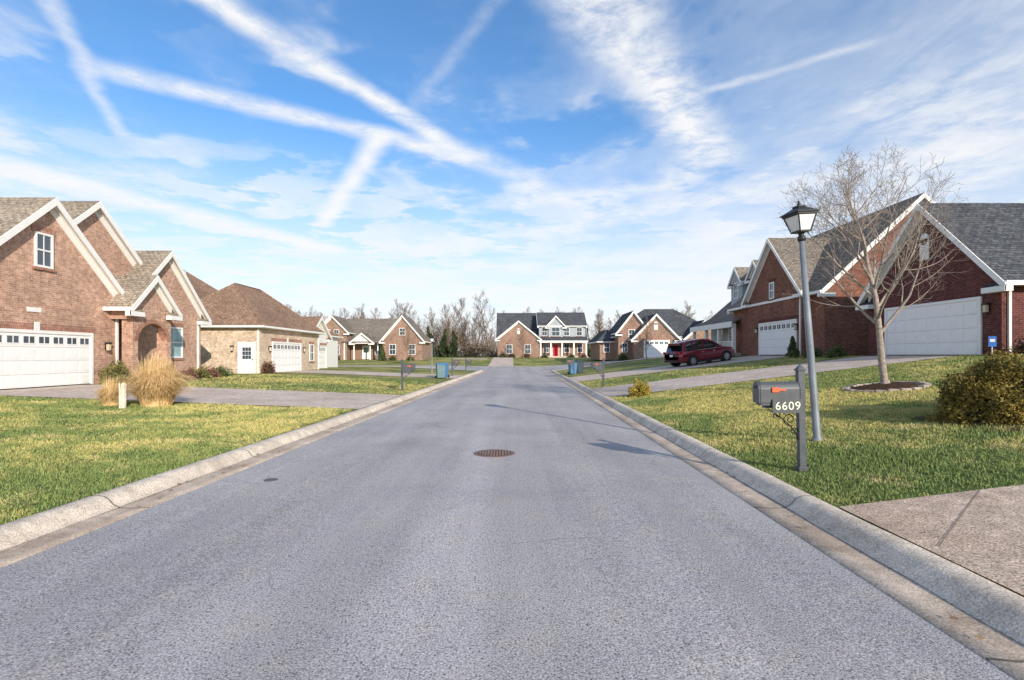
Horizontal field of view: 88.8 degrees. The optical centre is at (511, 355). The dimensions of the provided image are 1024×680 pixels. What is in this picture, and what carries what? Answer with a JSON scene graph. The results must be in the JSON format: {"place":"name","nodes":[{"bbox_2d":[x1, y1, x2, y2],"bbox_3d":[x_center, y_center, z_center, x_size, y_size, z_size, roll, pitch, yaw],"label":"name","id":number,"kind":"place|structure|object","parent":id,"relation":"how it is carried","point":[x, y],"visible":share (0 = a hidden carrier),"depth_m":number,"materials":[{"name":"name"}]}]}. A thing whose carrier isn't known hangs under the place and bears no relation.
{"place":"outdoors","nodes":[
{"label":"outdoors","id":0,"kind":"place"},
{"bbox_2d":[89,377,132,405],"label":"ornamental grass","id":1,"kind":"object","parent":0,"point":[108,395],"depth_m":14.24,"materials":[{"name":"plant"}]},
{"bbox_2d":[122,319,170,376],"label":"entry piers","id":2,"kind":"structure","parent":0,"point":[129,348],"depth_m":22.94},
{"bbox_2d":[134,320,169,340],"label":"entry arch","id":3,"kind":"structure","parent":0,"point":[161,328],"depth_m":24.63,"materials":[{"name":"brick"}]},
{"bbox_2d":[112,351,200,406],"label":"ornamental grass","id":4,"kind":"object","parent":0,"point":[154,384],"depth_m":14.39,"materials":[{"name":"plant"}]},
{"bbox_2d":[0,385,400,408],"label":"driveway","id":5,"kind":"structure","parent":0,"point":[280,397],"depth_m":17.88,"materials":[{"name":"concrete"}]},
{"bbox_2d":[329,328,414,353],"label":"window glass panes","id":6,"kind":"object","parent":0,"point":[412,351],"visible":0.43,"depth_m":80.48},
{"bbox_2d":[285,370,462,377],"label":"driveway","id":7,"kind":"structure","parent":0,"point":[368,373],"depth_m":39.28,"materials":[{"name":"concrete"}]},
{"bbox_2d":[489,357,512,365],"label":"driveway","id":8,"kind":"structure","parent":0,"point":[499,361],"depth_m":77.24,"materials":[{"name":"concrete"}]},
{"bbox_2d":[0,371,1015,679],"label":"road","id":9,"kind":"structure","parent":0,"point":[578,537],"depth_m":4.08,"materials":[{"name":"asphalt"}]},
{"bbox_2d":[0,357,984,639],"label":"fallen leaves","id":10,"kind":"object","parent":9,"relation":"on","point":[980,637],"visible":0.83,"depth_m":9.92,"materials":[{"name":"brown plant"}]},
{"bbox_2d":[474,449,514,456],"bbox_3d":[-0.310,1.721,9.200,0.720,0.042,0.720,0,0,0],"label":"manhole cover","id":11,"kind":"object","parent":9,"relation":"on","point":[494,453],"visible":0.98,"depth_m":9.13,"materials":[{"name":"metal"}]},
{"bbox_2d":[0,354,1023,596],"bbox_3d":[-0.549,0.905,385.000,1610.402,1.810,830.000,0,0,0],"label":"ground","id":12,"kind":"structure","parent":0,"point":[634,365],"depth_m":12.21,"materials":[{"name":"plant"}]},
{"bbox_2d":[0,211,200,384],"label":"walls","id":13,"kind":"structure","parent":12,"relation":"on","point":[72,290],"depth_m":21.09,"materials":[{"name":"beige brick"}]},
{"bbox_2d":[0,332,89,388],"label":"garage door","id":14,"kind":"structure","parent":13,"relation":"attached to","point":[13,366],"depth_m":19.44,"materials":[{"name":"white paint"}]},
{"bbox_2d":[0,346,84,375],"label":"garage door seams","id":15,"kind":"object","parent":14,"relation":"attached to","point":[40,360],"visible":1,"depth_m":19.40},
{"bbox_2d":[0,335,88,344],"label":"garage door lites","id":16,"kind":"object","parent":14,"relation":"attached to","point":[41,340],"visible":1,"depth_m":19.47,"materials":[{"name":"glass"}]},
{"bbox_2d":[0,224,183,359],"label":"lintels and sills","id":17,"kind":"object","parent":13,"relation":"attached to","point":[27,326],"visible":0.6,"depth_m":19.65,"materials":[{"name":"brick"}]},
{"bbox_2d":[0,197,208,321],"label":"roof","id":18,"kind":"structure","parent":13,"relation":"on","point":[135,281],"depth_m":23.02,"materials":[{"name":"brown"}]},
{"bbox_2d":[34,231,182,357],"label":"window frames","id":19,"kind":"structure","parent":13,"relation":"attached to","point":[36,248],"depth_m":19.71,"materials":[{"name":"wood"}]},
{"bbox_2d":[38,234,50,266],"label":"window glass panes","id":20,"kind":"object","parent":19,"relation":"in","point":[47,246],"visible":0.5,"depth_m":19.54,"materials":[{"name":"glass"}]},
{"bbox_2d":[171,328,180,355],"bbox_3d":[-17.989,-0.700,27.750,0.018,1.580,1.430,0,0,0],"label":"window glass with blinds","id":21,"kind":"object","parent":19,"relation":"in","point":[177,338],"visible":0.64,"depth_m":28.00,"materials":[{"name":"glass"}]},
{"bbox_2d":[115,319,198,368],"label":"downspouts","id":22,"kind":"object","parent":13,"relation":"attached to","point":[116,339],"visible":0.38,"depth_m":23.10,"materials":[{"name":"white paint"}]},
{"bbox_2d":[0,198,211,383],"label":"trim","id":23,"kind":"structure","parent":12,"relation":"on","point":[65,221],"depth_m":22.61,"materials":[{"name":"white paint"}]},
{"bbox_2d":[98,358,134,384],"bbox_3d":[-16.876,0.708,22.358,1.283,1.210,1.369,0,0,41],"label":"shrub","id":24,"kind":"object","parent":12,"relation":"on","point":[115,371],"visible":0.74,"depth_m":22.13,"materials":[{"name":"plant"}]},
{"bbox_2d":[119,382,126,408],"bbox_3d":[-10.364,1.064,13.900,0.170,0.717,0.170,0,0,-29],"label":"post","id":25,"kind":"object","parent":12,"relation":"on","point":[122,398],"visible":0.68,"depth_m":13.85,"materials":[{"name":"plastic"}]},
{"bbox_2d":[179,368,199,379],"bbox_3d":[-16.072,0.956,25.971,1.095,0.761,1.283,0,0,0],"label":"shrub","id":26,"kind":"object","parent":12,"relation":"on","point":[191,373],"visible":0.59,"depth_m":25.87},
{"bbox_2d":[188,366,211,378],"bbox_3d":[-16.285,0.919,27.177,1.330,0.827,1.498,0,0,0],"label":"shrub","id":27,"kind":"object","parent":12,"relation":"on","point":[203,374],"visible":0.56,"depth_m":27.03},
{"bbox_2d":[205,365,222,377],"bbox_3d":[-16.494,0.920,28.531,1.291,0.826,1.311,0,0,0],"label":"shrub","id":28,"kind":"object","parent":12,"relation":"on","point":[213,372],"visible":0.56,"depth_m":28.48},
{"bbox_2d":[215,365,233,376],"bbox_3d":[-16.694,0.922,30.001,1.212,0.824,1.302,0,0,0],"label":"shrub","id":29,"kind":"object","parent":12,"relation":"on","point":[224,372],"visible":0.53,"depth_m":29.90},
{"bbox_2d":[0,370,482,550],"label":"curb","id":30,"kind":"structure","parent":12,"relation":"on","point":[23,530],"depth_m":6.70,"materials":[{"name":"concrete"}]},
{"bbox_2d":[0,371,485,567],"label":"gutter","id":31,"kind":"object","parent":12,"relation":"on","point":[11,555],"visible":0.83,"depth_m":6.29,"materials":[{"name":"concrete"}]},
{"bbox_2d":[201,328,318,372],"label":"walls","id":32,"kind":"structure","parent":12,"relation":"on","point":[216,344],"depth_m":35.20,"materials":[{"name":"brick"}]},
{"bbox_2d":[240,344,253,373],"bbox_3d":[-17.850,0.225,35.173,0.950,2.050,0.047,0,0,0],"label":"entry door","id":33,"kind":"structure","parent":32,"relation":"attached to","point":[246,366],"depth_m":35.16,"materials":[{"name":"white paint"}]},
{"bbox_2d":[242,347,250,358],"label":"door lites","id":34,"kind":"object","parent":33,"relation":"attached to","point":[246,352],"depth_m":35.15,"materials":[{"name":"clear glass"}]},
{"bbox_2d":[184,270,324,332],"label":"roof","id":35,"kind":"structure","parent":32,"relation":"on","point":[236,304],"depth_m":37.79,"materials":[{"name":"brown"}]},
{"bbox_2d":[274,343,299,371],"bbox_3d":[-16.974,0.175,39.500,0.047,2.150,4.800,0,0,0],"label":"garage door","id":36,"kind":"structure","parent":32,"relation":"attached to","point":[287,359],"depth_m":39.50,"materials":[{"name":"white paint"}]},
{"bbox_2d":[257,328,318,373],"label":"downspouts","id":37,"kind":"object","parent":32,"relation":"attached to","point":[258,351],"visible":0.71,"depth_m":35.16,"materials":[{"name":"white paint"}]},
{"bbox_2d":[271,338,314,361],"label":"lintels and sills","id":38,"kind":"object","parent":32,"relation":"attached to","point":[285,340],"visible":1,"depth_m":39.85,"materials":[{"name":"brick"}]},
{"bbox_2d":[201,325,325,373],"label":"trim","id":39,"kind":"structure","parent":12,"relation":"on","point":[257,326],"depth_m":35.14,"materials":[{"name":"white paint"}]},
{"bbox_2d":[261,359,275,373],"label":"shrub","id":40,"kind":"object","parent":12,"relation":"on","point":[268,367],"visible":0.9,"depth_m":35.41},
{"bbox_2d":[318,325,337,367],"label":"walls","id":41,"kind":"structure","parent":12,"relation":"on","point":[332,354],"depth_m":57.90,"materials":[{"name":"white"}]},
{"bbox_2d":[301,316,341,339],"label":"roof","id":42,"kind":"structure","parent":41,"relation":"on","point":[314,320],"depth_m":48.67,"materials":[{"name":"brown"}]},
{"bbox_2d":[319,347,325,367],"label":"garage door","id":43,"kind":"structure","parent":41,"relation":"attached to","point":[322,358],"depth_m":49.83,"materials":[{"name":"white paint"}]},
{"bbox_2d":[316,317,342,367],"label":"trim","id":44,"kind":"structure","parent":12,"relation":"on","point":[321,322],"depth_m":50.53,"materials":[{"name":"white paint"}]},
{"bbox_2d":[326,318,430,359],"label":"walls","id":45,"kind":"structure","parent":12,"relation":"on","point":[422,351],"depth_m":80.50,"materials":[{"name":"brown brick"}]},
{"bbox_2d":[343,342,378,359],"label":"porch columns","id":46,"kind":"structure","parent":45,"relation":"attached to","point":[369,352],"depth_m":80.92,"materials":[{"name":"white paint"}]},
{"bbox_2d":[325,315,434,358],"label":"trim","id":47,"kind":"structure","parent":45,"relation":"attached to","point":[363,335],"depth_m":80.46,"materials":[{"name":"white paint"}]},
{"bbox_2d":[332,315,430,342],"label":"roof","id":48,"kind":"structure","parent":45,"relation":"on","point":[369,328],"depth_m":85.16,"materials":[{"name":"beige"}]},
{"bbox_2d":[400,359,415,389],"bbox_3d":[-4.772,0.945,23.994,0.685,1.600,0.238,0,0,0],"label":"mailbox","id":49,"kind":"object","parent":12,"relation":"on","point":[408,368],"visible":0.98,"depth_m":23.90,"materials":[{"name":"black metal"}]},
{"bbox_2d":[400,325,417,363],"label":"bare tree","id":50,"kind":"object","parent":12,"relation":"on","point":[408,340],"visible":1,"depth_m":69.99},
{"bbox_2d":[435,363,445,377],"bbox_3d":[-4.967,1.052,36.255,0.660,1.069,0.780,0,0,-17],"label":"trash bin","id":51,"kind":"object","parent":12,"relation":"on","point":[440,370],"visible":0.99,"depth_m":35.95,"materials":[{"name":"plastic"}]},
{"bbox_2d":[437,328,449,356],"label":"evergreen tree","id":52,"kind":"object","parent":12,"relation":"on","point":[443,351],"visible":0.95,"depth_m":111.64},
{"bbox_2d":[448,331,460,356],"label":"evergreen tree","id":53,"kind":"object","parent":12,"relation":"on","point":[453,346],"visible":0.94,"depth_m":109.65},
{"bbox_2d":[286,290,714,356],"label":"distant treeline","id":54,"kind":"object","parent":12,"relation":"on","point":[466,347],"visible":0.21,"depth_m":122.18,"materials":[{"name":"brown plant"}]},
{"bbox_2d":[498,323,538,357],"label":"walls","id":55,"kind":"structure","parent":12,"relation":"on","point":[509,336],"depth_m":93.00,"materials":[{"name":"brown brick"}]},
{"bbox_2d":[496,312,586,339],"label":"roof","id":56,"kind":"structure","parent":55,"relation":"on","point":[530,321],"depth_m":97.31,"materials":[{"name":"stone"}]},
{"bbox_2d":[495,313,587,355],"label":"trim","id":57,"kind":"structure","parent":55,"relation":"attached to","point":[547,326],"depth_m":92.96,"materials":[{"name":"white paint"}]},
{"bbox_2d":[506,327,582,353],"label":"window frames","id":58,"kind":"structure","parent":55,"relation":"attached to","point":[551,335],"depth_m":94.53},
{"bbox_2d":[506,327,581,352],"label":"window glass panes","id":59,"kind":"object","parent":58,"relation":"in","point":[546,346],"visible":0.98,"depth_m":94.58,"materials":[{"name":"glass"}]},
{"bbox_2d":[538,327,584,336],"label":"siding","id":60,"kind":"object","parent":55,"relation":"attached to","point":[572,331],"visible":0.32,"depth_m":94.80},
{"bbox_2d":[548,318,562,336],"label":"dormer walls","id":61,"kind":"structure","parent":60,"relation":"on","point":[555,322],"depth_m":94.40,"materials":[{"name":"grey"}]},
{"bbox_2d":[539,343,584,355],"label":"brick front","id":62,"kind":"object","parent":12,"relation":"on","point":[571,351],"visible":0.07,"depth_m":94.65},
{"bbox_2d":[591,358,604,386],"bbox_3d":[4.272,0.892,25.994,0.685,1.600,0.238,0,0,0],"label":"mailbox","id":63,"kind":"object","parent":12,"relation":"on","point":[598,366],"visible":0.98,"depth_m":25.91,"materials":[{"name":"black metal"}]},
{"bbox_2d":[627,378,651,397],"bbox_3d":[4.761,1.211,19.388,0.988,0.770,1.025,0,0,0],"label":"shrub","id":64,"kind":"object","parent":12,"relation":"on","point":[639,388],"visible":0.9,"depth_m":19.21,"materials":[{"name":"plant"}]},
{"bbox_2d":[634,316,652,359],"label":"bare tree","id":65,"kind":"object","parent":12,"relation":"on","point":[646,332],"visible":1,"depth_m":60.06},
{"bbox_2d":[591,315,710,359],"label":"walls","id":66,"kind":"structure","parent":12,"relation":"on","point":[635,351],"depth_m":66.80,"materials":[{"name":"brown brick"}]},
{"bbox_2d":[588,309,704,342],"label":"roof","id":67,"kind":"structure","parent":66,"relation":"on","point":[679,324],"depth_m":70.32,"materials":[{"name":"stone"}]},
{"bbox_2d":[587,311,705,357],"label":"trim","id":68,"kind":"structure","parent":66,"relation":"attached to","point":[672,332],"depth_m":65.36,"materials":[{"name":"white paint"}]},
{"bbox_2d":[645,341,668,356],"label":"garage door","id":69,"kind":"structure","parent":66,"relation":"attached to","point":[657,348],"depth_m":65.36,"materials":[{"name":"white paint"}]},
{"bbox_2d":[569,356,788,381],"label":"driveway","id":70,"kind":"structure","parent":12,"relation":"on","point":[657,369],"depth_m":34.69,"materials":[{"name":"concrete"}]},
{"bbox_2d":[663,338,734,365],"bbox_3d":[12.922,-0.293,35.968,4.935,1.795,2.160,-7,3,-22],"label":"parked car","id":71,"kind":"object","parent":70,"relation":"on","point":[690,352],"visible":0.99,"depth_m":35.06,"materials":[{"name":"red paint"}]},
{"bbox_2d":[711,327,731,341],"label":"walls","id":72,"kind":"structure","parent":12,"relation":"on","point":[714,334],"depth_m":49.06,"materials":[{"name":"grey"}]},
{"bbox_2d":[710,260,757,318],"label":"roof","id":73,"kind":"structure","parent":72,"relation":"on","point":[742,274],"depth_m":46.86,"materials":[{"name":"beige"}]},
{"bbox_2d":[731,268,754,305],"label":"dormer walls","id":74,"kind":"structure","parent":73,"relation":"on","point":[743,289],"depth_m":46.40,"materials":[{"name":"grey"}]},
{"bbox_2d":[593,355,963,396],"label":"driveway","id":75,"kind":"structure","parent":12,"relation":"on","point":[722,378],"depth_m":22.42,"materials":[{"name":"concrete"}]},
{"bbox_2d":[753,364,808,471],"bbox_3d":[3.661,0.921,7.131,0.685,1.600,0.244,-1,0,4],"label":"mailbox","id":76,"kind":"object","parent":12,"relation":"on","point":[779,397],"visible":0.99,"depth_m":7.07,"materials":[{"name":"black metal"}]},
{"bbox_2d":[753,381,760,403],"bbox_3d":[3.337,0.497,7.163,0.048,0.307,0.226,-1,0,4],"label":"box door","id":77,"kind":"structure","parent":76,"relation":"in","point":[756,386],"depth_m":7.12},
{"bbox_2d":[547,371,1023,679],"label":"gutter","id":78,"kind":"object","parent":12,"relation":"on","point":[1001,650],"visible":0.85,"depth_m":4.19,"materials":[{"name":"concrete"}]},
{"bbox_2d":[550,370,1023,644],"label":"curb","id":79,"kind":"structure","parent":12,"relation":"on","point":[993,605],"depth_m":4.60,"materials":[{"name":"concrete"}]},
{"bbox_2d":[784,336,799,356],"bbox_3d":[16.616,-0.546,30.861,0.909,1.311,0.928,0,0,0],"label":"conical evergreen shrub","id":80,"kind":"object","parent":12,"relation":"on","point":[794,352],"visible":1,"depth_m":30.79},
{"bbox_2d":[779,201,822,441],"bbox_3d":[4.946,-0.521,8.723,0.425,4.120,0.425,-5,1,-12],"label":"street lamp","id":81,"kind":"object","parent":12,"relation":"on","point":[799,219],"visible":0.94,"depth_m":8.68,"materials":[{"name":"metal"}]},
{"bbox_2d":[734,210,912,355],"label":"walls","id":82,"kind":"structure","parent":12,"relation":"on","point":[847,328],"depth_m":30.69,"materials":[{"name":"red brick"}]},
{"bbox_2d":[760,321,794,354],"bbox_3d":[17.573,-1.095,34.700,0.047,2.130,4.700,0,0,0],"label":"garage door","id":83,"kind":"structure","parent":82,"relation":"attached to","point":[779,343],"depth_m":34.71,"materials":[{"name":"white paint"}]},
{"bbox_2d":[758,278,797,323],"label":"lintels and sills","id":84,"kind":"object","parent":82,"relation":"attached to","point":[778,318],"visible":1,"depth_m":34.96,"materials":[{"name":"brick"}]},
{"bbox_2d":[799,297,800,354],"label":"downspouts","id":85,"kind":"object","parent":82,"relation":"attached to","point":[800,325],"visible":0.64,"depth_m":31.80,"materials":[{"name":"white paint"}]},
{"bbox_2d":[728,193,922,311],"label":"roof","id":86,"kind":"structure","parent":82,"relation":"on","point":[794,267],"depth_m":32.98,"materials":[{"name":"beige"}]},
{"bbox_2d":[727,193,935,354],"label":"trim","id":87,"kind":"structure","parent":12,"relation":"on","point":[768,246],"depth_m":33.79,"materials":[{"name":"white paint"}]},
{"bbox_2d":[825,345,847,357],"bbox_3d":[16.880,-0.209,27.220,1.202,0.819,1.121,0,0,0],"label":"shrub","id":88,"kind":"object","parent":12,"relation":"on","point":[835,352],"visible":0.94,"depth_m":27.03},
{"bbox_2d":[772,137,988,383],"bbox_3d":[9.669,-2.494,14.239,5.582,6.874,4.524,0,0,-42],"label":"bare tree","id":89,"kind":"object","parent":12,"relation":"on","point":[877,321],"visible":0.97,"depth_m":13.92,"materials":[{"name":"brown plant"}]},
{"bbox_2d":[849,382,918,389],"bbox_3d":[9.985,0.838,13.934,1.728,0.259,1.716,0,0,0],"label":"mulch ring","id":90,"kind":"object","parent":12,"relation":"on","point":[890,385],"visible":0.79,"depth_m":13.71,"materials":[{"name":"soil"}]},
{"bbox_2d":[842,381,931,392],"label":"edging stones","id":91,"kind":"object","parent":12,"relation":"on","point":[925,385],"visible":0.51,"depth_m":13.54,"materials":[{"name":"stone"}]},
{"bbox_2d":[855,203,1023,354],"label":"trim","id":92,"kind":"structure","parent":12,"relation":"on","point":[1006,285],"depth_m":21.25,"materials":[{"name":"white paint"}]},
{"bbox_2d":[869,216,1023,355],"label":"walls","id":93,"kind":"structure","parent":12,"relation":"on","point":[976,277],"depth_m":21.18,"materials":[{"name":"red brick"}]},
{"bbox_2d":[920,233,928,259],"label":"attic vents","id":94,"kind":"object","parent":93,"relation":"attached to","point":[925,235],"visible":0.65,"depth_m":22.57,"materials":[{"name":"white paint"}]},
{"bbox_2d":[887,300,977,354],"bbox_3d":[17.878,-1.075,22.450,0.037,2.130,4.900,0,0,0],"label":"garage door","id":95,"kind":"structure","parent":93,"relation":"attached to","point":[961,340],"depth_m":22.04,"materials":[{"name":"white paint"}]},
{"bbox_2d":[891,314,977,343],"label":"garage door seams","id":96,"kind":"object","parent":95,"relation":"attached to","point":[932,330],"visible":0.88,"depth_m":21.94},
{"bbox_2d":[883,290,984,308],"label":"lintels and sills","id":97,"kind":"object","parent":93,"relation":"attached to","point":[947,297],"visible":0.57,"depth_m":21.74,"materials":[{"name":"brick"}]},
{"bbox_2d":[859,203,1023,305],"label":"roof","id":98,"kind":"structure","parent":93,"relation":"on","point":[993,233],"depth_m":21.05,"materials":[{"name":"stone"}]},
{"bbox_2d":[1007,291,1011,352],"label":"downspouts","id":99,"kind":"object","parent":93,"relation":"attached to","point":[1009,318],"visible":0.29,"depth_m":19.02,"materials":[{"name":"white paint"}]},
{"bbox_2d":[910,414,1023,432],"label":"mulch bed","id":100,"kind":"object","parent":12,"relation":"on","point":[923,417],"visible":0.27,"depth_m":8.18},
{"bbox_2d":[926,346,1023,427],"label":"hedge","id":101,"kind":"object","parent":12,"relation":"on","point":[989,392],"visible":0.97,"depth_m":8.56,"materials":[{"name":"green plant"}]},
{"bbox_2d":[988,336,996,351],"bbox_3d":[17.103,-0.281,18.606,0.220,0.820,0.046,0,0,29],"label":"yard sign","id":102,"kind":"object","parent":12,"relation":"on","point":[992,341],"visible":0.88,"depth_m":18.59,"materials":[{"name":"blue paint"}]},
{"bbox_2d":[1007,337,1023,354],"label":"shrub","id":103,"kind":"object","parent":12,"relation":"on","point":[1020,349],"visible":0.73,"depth_m":18.32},
{"bbox_2d":[0,0,1023,355],"label":"sky","id":104,"kind":"structure","parent":0,"point":[610,156],"materials":[{"name":"blue"}]},
{"bbox_2d":[417,361,618,370],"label":"cul de sac pavement","id":105,"kind":"structure","parent":0,"point":[519,368],"depth_m":65.71,"materials":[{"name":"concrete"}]},
{"bbox_2d":[540,343,586,355],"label":"porch columns","id":106,"kind":"structure","parent":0,"point":[562,349],"depth_m":92.75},
{"bbox_2d":[540,337,587,340],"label":"porch roof","id":107,"kind":"structure","parent":106,"relation":"on","point":[564,338],"depth_m":93.66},
{"bbox_2d":[604,330,633,351],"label":"window glass panes","id":108,"kind":"object","parent":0,"point":[631,332],"visible":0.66,"depth_m":66.78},
{"bbox_2d":[693,323,735,352],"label":"porch columns","id":109,"kind":"structure","parent":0,"point":[719,335],"depth_m":41.23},
{"bbox_2d":[694,315,740,326],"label":"porch roof","id":110,"kind":"structure","parent":109,"relation":"on","point":[721,320],"depth_m":45.75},
{"bbox_2d":[690,260,755,340],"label":"trim","id":111,"kind":"structure","parent":110,"relation":"on","point":[723,324],"depth_m":45.52,"materials":[{"name":"white paint"}]},
{"bbox_2d":[840,484,1023,594],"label":"driveway","id":112,"kind":"structure","parent":0,"point":[985,537],"depth_m":4.73,"materials":[{"name":"concrete"}]},
{"bbox_3d":[-17.650,1.260,24.150,2.700,0.380,3.100,0,0,0],"label":"porch slab","id":113,"kind":"object","parent":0,"visible":0},
{"bbox_2d":[110,288,170,329],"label":"entry gable walls","id":114,"kind":"structure","parent":113,"relation":"on","point":[152,306],"depth_m":23.99,"materials":[{"name":"brick"}]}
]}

